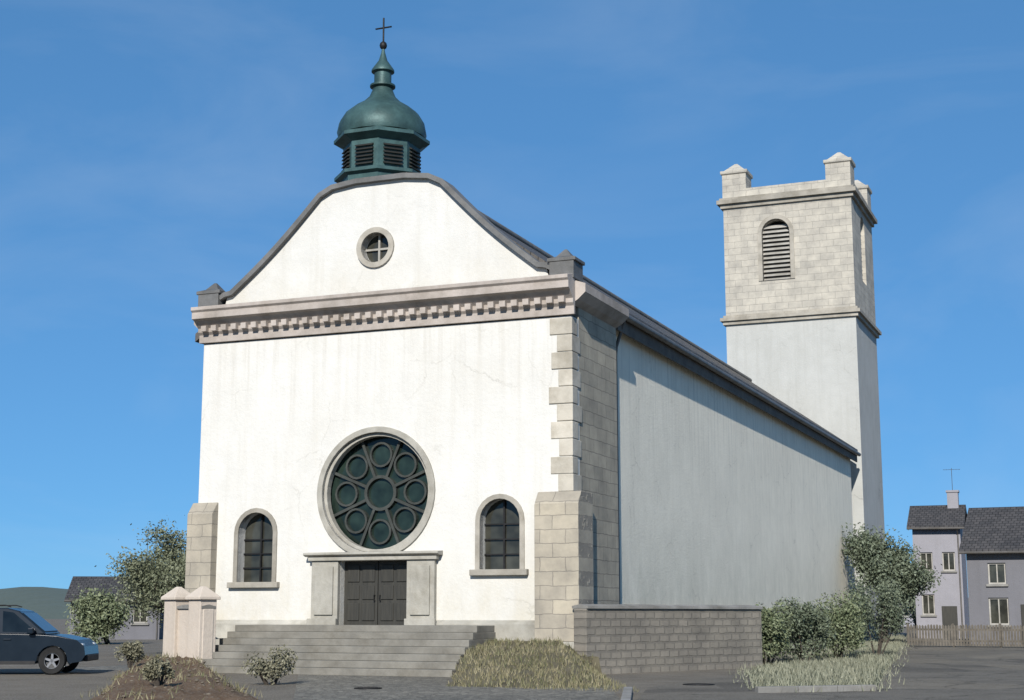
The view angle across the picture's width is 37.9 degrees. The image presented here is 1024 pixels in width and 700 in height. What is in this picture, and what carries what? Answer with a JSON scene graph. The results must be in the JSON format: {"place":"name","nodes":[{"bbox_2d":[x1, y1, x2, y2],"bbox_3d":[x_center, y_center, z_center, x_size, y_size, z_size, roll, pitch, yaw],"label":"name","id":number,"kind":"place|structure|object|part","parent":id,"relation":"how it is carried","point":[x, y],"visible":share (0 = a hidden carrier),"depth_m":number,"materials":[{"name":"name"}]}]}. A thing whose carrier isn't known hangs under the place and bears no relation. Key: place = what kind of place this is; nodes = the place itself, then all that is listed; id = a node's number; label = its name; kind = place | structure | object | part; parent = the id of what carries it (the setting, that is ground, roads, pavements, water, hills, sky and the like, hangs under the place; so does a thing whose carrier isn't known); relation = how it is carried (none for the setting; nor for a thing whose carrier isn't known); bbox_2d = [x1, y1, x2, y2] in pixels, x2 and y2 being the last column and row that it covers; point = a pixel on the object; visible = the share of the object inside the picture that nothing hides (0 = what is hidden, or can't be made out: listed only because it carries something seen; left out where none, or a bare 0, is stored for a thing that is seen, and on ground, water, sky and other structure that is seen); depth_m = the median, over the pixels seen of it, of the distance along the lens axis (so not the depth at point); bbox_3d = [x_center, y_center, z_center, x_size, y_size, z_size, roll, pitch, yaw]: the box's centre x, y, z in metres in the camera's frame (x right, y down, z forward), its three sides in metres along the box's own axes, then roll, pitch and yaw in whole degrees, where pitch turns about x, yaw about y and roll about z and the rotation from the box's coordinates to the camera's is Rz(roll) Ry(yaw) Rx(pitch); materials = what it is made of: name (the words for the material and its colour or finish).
{"place":"outdoors","nodes":[
{"label":"outdoors","id":0,"kind":"place"},
{"bbox_2d":[0,587,70,618],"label":"hills","id":1,"kind":"structure","parent":0,"point":[46,603],"depth_m":473.63,"materials":[{"name":"green plant"}]},
{"bbox_2d":[90,656,257,699],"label":"earth bank","id":2,"kind":"structure","parent":0,"point":[188,692],"depth_m":28.67,"materials":[{"name":"brown soil"}]},
{"bbox_2d":[114,640,144,667],"bbox_3d":[-9.729,7.755,38.104,0.756,0.708,0.772,0,-10,0],"label":"dry bush","id":3,"kind":"object","parent":2,"relation":"on","point":[132,651],"visible":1,"depth_m":37.97,"materials":[{"name":"green plant"}]},
{"bbox_2d":[142,656,174,685],"bbox_3d":[-7.002,6.372,29.483,0.502,0.663,0.700,-6,-12,31],"label":"dry bush","id":4,"kind":"object","parent":2,"relation":"on","point":[156,669],"visible":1,"depth_m":29.36,"materials":[{"name":"green plant"}]},
{"bbox_2d":[80,652,261,699],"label":"dry tufts","id":5,"kind":"object","parent":2,"relation":"on","point":[202,674],"visible":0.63,"depth_m":31.11,"materials":[{"name":"brown plant"}]},
{"bbox_2d":[102,656,259,699],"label":"stones","id":6,"kind":"object","parent":2,"relation":"on","point":[202,682],"visible":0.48,"depth_m":29.85,"materials":[{"name":"grey stone"}]},
{"bbox_2d":[74,665,620,699],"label":"plaza","id":7,"kind":"structure","parent":0,"point":[324,687],"depth_m":31.31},
{"bbox_2d":[202,625,496,676],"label":"stone steps","id":8,"kind":"structure","parent":7,"relation":"on","point":[402,650],"depth_m":40.18,"materials":[{"name":"stone"}]},
{"bbox_2d":[354,687,381,688],"bbox_3d":[-3.089,7.250,32.039,0.600,0.031,0.600,0,-10,0],"label":"manhole cover","id":9,"kind":"object","parent":7,"relation":"on","point":[367,687],"visible":1,"depth_m":31.90,"materials":[{"name":"metal"}]},
{"bbox_2d":[0,619,969,699],"bbox_3d":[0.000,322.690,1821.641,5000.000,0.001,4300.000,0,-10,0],"label":"ground","id":10,"kind":"structure","parent":0,"point":[27,682],"depth_m":37.15,"materials":[{"name":"asphalt"}]},
{"bbox_2d":[0,605,98,674],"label":"parked car","id":11,"kind":"object","parent":10,"relation":"on","point":[28,637],"visible":1,"depth_m":39.46,"materials":[{"name":"blue paint"}]},
{"bbox_3d":[-13.041,7.201,39.590,0.920,0.560,0.091,1,-10,-4],"label":"side window","id":12,"kind":"part","parent":11,"relation":"part of","materials":[{"name":"black glass"}]},
{"bbox_2d":[64,584,136,644],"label":"bushy tree","id":13,"kind":"object","parent":10,"relation":"on","point":[97,616],"visible":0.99,"depth_m":77.40,"materials":[{"name":"green plant"}]},
{"bbox_2d":[64,539,163,639],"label":"house","id":14,"kind":"structure","parent":10,"relation":"on","point":[144,630],"depth_m":92.34,"materials":[{"name":"grey paint"}]},
{"bbox_2d":[130,605,148,624],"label":"window","id":15,"kind":"structure","parent":14,"relation":"in","point":[139,622],"depth_m":92.40,"materials":[{"name":"paint"}]},
{"bbox_2d":[94,519,186,627],"bbox_3d":[-13.330,9.216,58.662,8.030,5.836,6.387,-7,-12,34],"label":"bushy tree","id":16,"kind":"object","parent":10,"relation":"on","point":[156,580],"visible":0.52,"depth_m":57.45,"materials":[{"name":"green plant"}]},
{"bbox_2d":[161,586,220,661],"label":"gate pillar","id":17,"kind":"structure","parent":10,"relation":"on","point":[189,629],"depth_m":41.51,"materials":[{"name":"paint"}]},
{"bbox_2d":[240,644,297,684],"bbox_3d":[-5.493,7.187,33.890,1.362,1.006,0.992,5,-11,-24],"label":"dry bush","id":18,"kind":"object","parent":10,"relation":"on","point":[275,667],"visible":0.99,"depth_m":33.77,"materials":[{"name":"green plant"}]},
{"bbox_2d":[185,18,860,649],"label":"church","id":19,"kind":"structure","parent":10,"relation":"on","point":[431,400],"depth_m":44.25,"materials":[{"name":"white paint"}]},
{"bbox_2d":[227,508,279,587],"bbox_3d":[-7.587,5.902,44.548,1.720,2.360,0.570,-4,-11,22],"label":"arched window","id":20,"kind":"structure","parent":19,"relation":"in","point":[260,562],"depth_m":44.70,"materials":[{"name":"stone"}]},
{"bbox_2d":[344,561,378,624],"bbox_3d":[-4.374,7.017,43.141,1.083,1.815,0.153,-4,-11,22],"label":"door","id":21,"kind":"structure","parent":19,"relation":"in","point":[361,577],"depth_m":43.13,"materials":[{"name":"brown wood"}]},
{"bbox_2d":[317,426,435,551],"bbox_3d":[-3.875,4.146,43.397,3.820,3.820,0.510,-4,-11,22],"label":"round window","id":22,"kind":"structure","parent":19,"relation":"in","point":[379,495],"depth_m":43.56,"materials":[{"name":"stone"}]},
{"bbox_2d":[378,561,406,624],"bbox_3d":[-3.350,6.945,42.729,1.083,1.815,0.152,-4,-11,22],"label":"door","id":23,"kind":"structure","parent":19,"relation":"in","point":[392,585],"depth_m":42.75,"materials":[{"name":"brown wood"}]},
{"bbox_2d":[469,494,528,575],"bbox_3d":[-0.291,5.149,41.658,1.720,2.260,0.570,-4,-11,22],"label":"arched window","id":24,"kind":"structure","parent":19,"relation":"in","point":[504,524],"depth_m":41.80,"materials":[{"name":"stone"}]},
{"bbox_2d":[621,687,632,699],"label":"kerb","id":25,"kind":"structure","parent":10,"relation":"on","point":[627,693],"depth_m":27.76,"materials":[{"name":"concrete"}]},
{"bbox_2d":[572,604,762,673],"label":"stone wall","id":26,"kind":"structure","parent":10,"relation":"on","point":[627,638],"depth_m":41.84,"materials":[{"name":"stone"}]},
{"bbox_2d":[716,152,884,641],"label":"bell tower","id":27,"kind":"structure","parent":10,"relation":"on","point":[803,331],"depth_m":89.73,"materials":[{"name":"paint"}]},
{"bbox_2d":[755,685,875,692],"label":"kerb","id":28,"kind":"structure","parent":10,"relation":"on","point":[786,689],"depth_m":30.64,"materials":[{"name":"concrete"}]},
{"bbox_2d":[729,634,910,692],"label":"verge","id":29,"kind":"structure","parent":10,"relation":"on","point":[820,674],"depth_m":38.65,"materials":[{"name":"green plant"}]},
{"bbox_2d":[756,602,793,663],"bbox_3d":[7.906,8.966,47.069,1.996,2.074,1.869,0,-10,0],"label":"shrub","id":30,"kind":"object","parent":29,"relation":"on","point":[775,639],"visible":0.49,"depth_m":46.74,"materials":[{"name":"green plant"}]},
{"bbox_2d":[772,597,836,661],"bbox_3d":[9.465,9.263,49.247,2.047,2.246,2.294,-6,-12,30],"label":"shrub","id":31,"kind":"object","parent":29,"relation":"on","point":[804,622],"visible":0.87,"depth_m":48.91,"materials":[{"name":"green plant"}]},
{"bbox_2d":[801,590,865,658],"bbox_3d":[11.199,9.616,52.181,2.510,2.560,2.378,0,-10,0],"label":"shrub","id":32,"kind":"object","parent":29,"relation":"on","point":[847,619],"visible":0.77,"depth_m":51.52,"materials":[{"name":"green plant"}]},
{"bbox_2d":[844,574,906,654],"bbox_3d":[13.531,10.004,56.125,3.190,3.173,2.153,4,-11,-23],"label":"shrub","id":33,"kind":"object","parent":29,"relation":"on","point":[887,598],"visible":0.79,"depth_m":55.81,"materials":[{"name":"green plant"}]},
{"bbox_2d":[840,522,945,642],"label":"bushy tree","id":34,"kind":"object","parent":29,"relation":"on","point":[873,557],"visible":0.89,"depth_m":78.83,"materials":[{"name":"green plant"}]},
{"bbox_2d":[900,605,913,625],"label":"house","id":35,"kind":"structure","parent":10,"relation":"on","point":[909,619],"depth_m":183.02,"materials":[{"name":"paint"}]},
{"bbox_2d":[899,596,916,627],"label":"bushy tree","id":36,"kind":"object","parent":10,"relation":"on","point":[912,611],"visible":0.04,"depth_m":111.58,"materials":[{"name":"green plant"}]},
{"bbox_2d":[907,468,968,638],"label":"pale house","id":37,"kind":"structure","parent":10,"relation":"on","point":[937,531],"depth_m":96.72,"materials":[{"name":"paint"}]},
{"bbox_2d":[920,552,934,572],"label":"window","id":38,"kind":"structure","parent":37,"relation":"in","point":[928,555],"depth_m":97.11,"materials":[{"name":"paint"}]},
{"bbox_2d":[921,594,936,616],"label":"window","id":39,"kind":"structure","parent":37,"relation":"in","point":[928,604],"depth_m":96.64,"materials":[{"name":"paint"}]},
{"bbox_2d":[941,552,956,572],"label":"window","id":40,"kind":"structure","parent":37,"relation":"in","point":[948,558],"depth_m":96.64,"materials":[{"name":"paint"}]},
{"bbox_2d":[942,606,957,638],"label":"door","id":41,"kind":"structure","parent":37,"relation":"in","point":[949,616],"depth_m":95.87,"materials":[{"name":"brown wood"}]},
{"bbox_2d":[906,623,1023,646],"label":"timber fence","id":42,"kind":"object","parent":10,"relation":"on","point":[1000,630],"visible":0.98,"depth_m":71.28,"materials":[{"name":"wood"}]},
{"bbox_2d":[959,506,1023,644],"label":"grey house","id":43,"kind":"structure","parent":10,"relation":"on","point":[991,547],"depth_m":78.28,"materials":[{"name":"paint"}]},
{"bbox_2d":[986,563,1008,585],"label":"window","id":44,"kind":"structure","parent":43,"relation":"in","point":[996,571],"depth_m":78.24,"materials":[{"name":"paint"}]},
{"bbox_2d":[988,598,1010,626],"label":"window","id":45,"kind":"structure","parent":43,"relation":"in","point":[998,607],"depth_m":77.90,"materials":[{"name":"paint"}]},
{"bbox_2d":[1021,604,1023,644],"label":"door","id":46,"kind":"structure","parent":43,"relation":"in","point":[1022,605],"depth_m":77.20,"materials":[{"name":"brown wood"}]},
{"bbox_2d":[0,0,1023,588],"label":"sky","id":47,"kind":"structure","parent":0,"point":[153,153],"materials":[{"name":"blue"}]},
{"bbox_2d":[445,636,638,691],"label":"grass bank","id":48,"kind":"structure","parent":0,"point":[567,669],"depth_m":35.69,"materials":[{"name":"green plant"}]},
{"bbox_2d":[637,639,1023,699],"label":"road","id":49,"kind":"structure","parent":0,"point":[965,672],"depth_m":34.84,"materials":[{"name":"grey asphalt"}]},
{"bbox_2d":[683,683,714,685],"bbox_3d":[4.212,7.543,33.700,0.720,0.031,0.720,0,-10,0],"label":"manhole cover","id":50,"kind":"object","parent":49,"relation":"on","point":[700,684],"visible":1,"depth_m":33.46,"materials":[{"name":"metal"}]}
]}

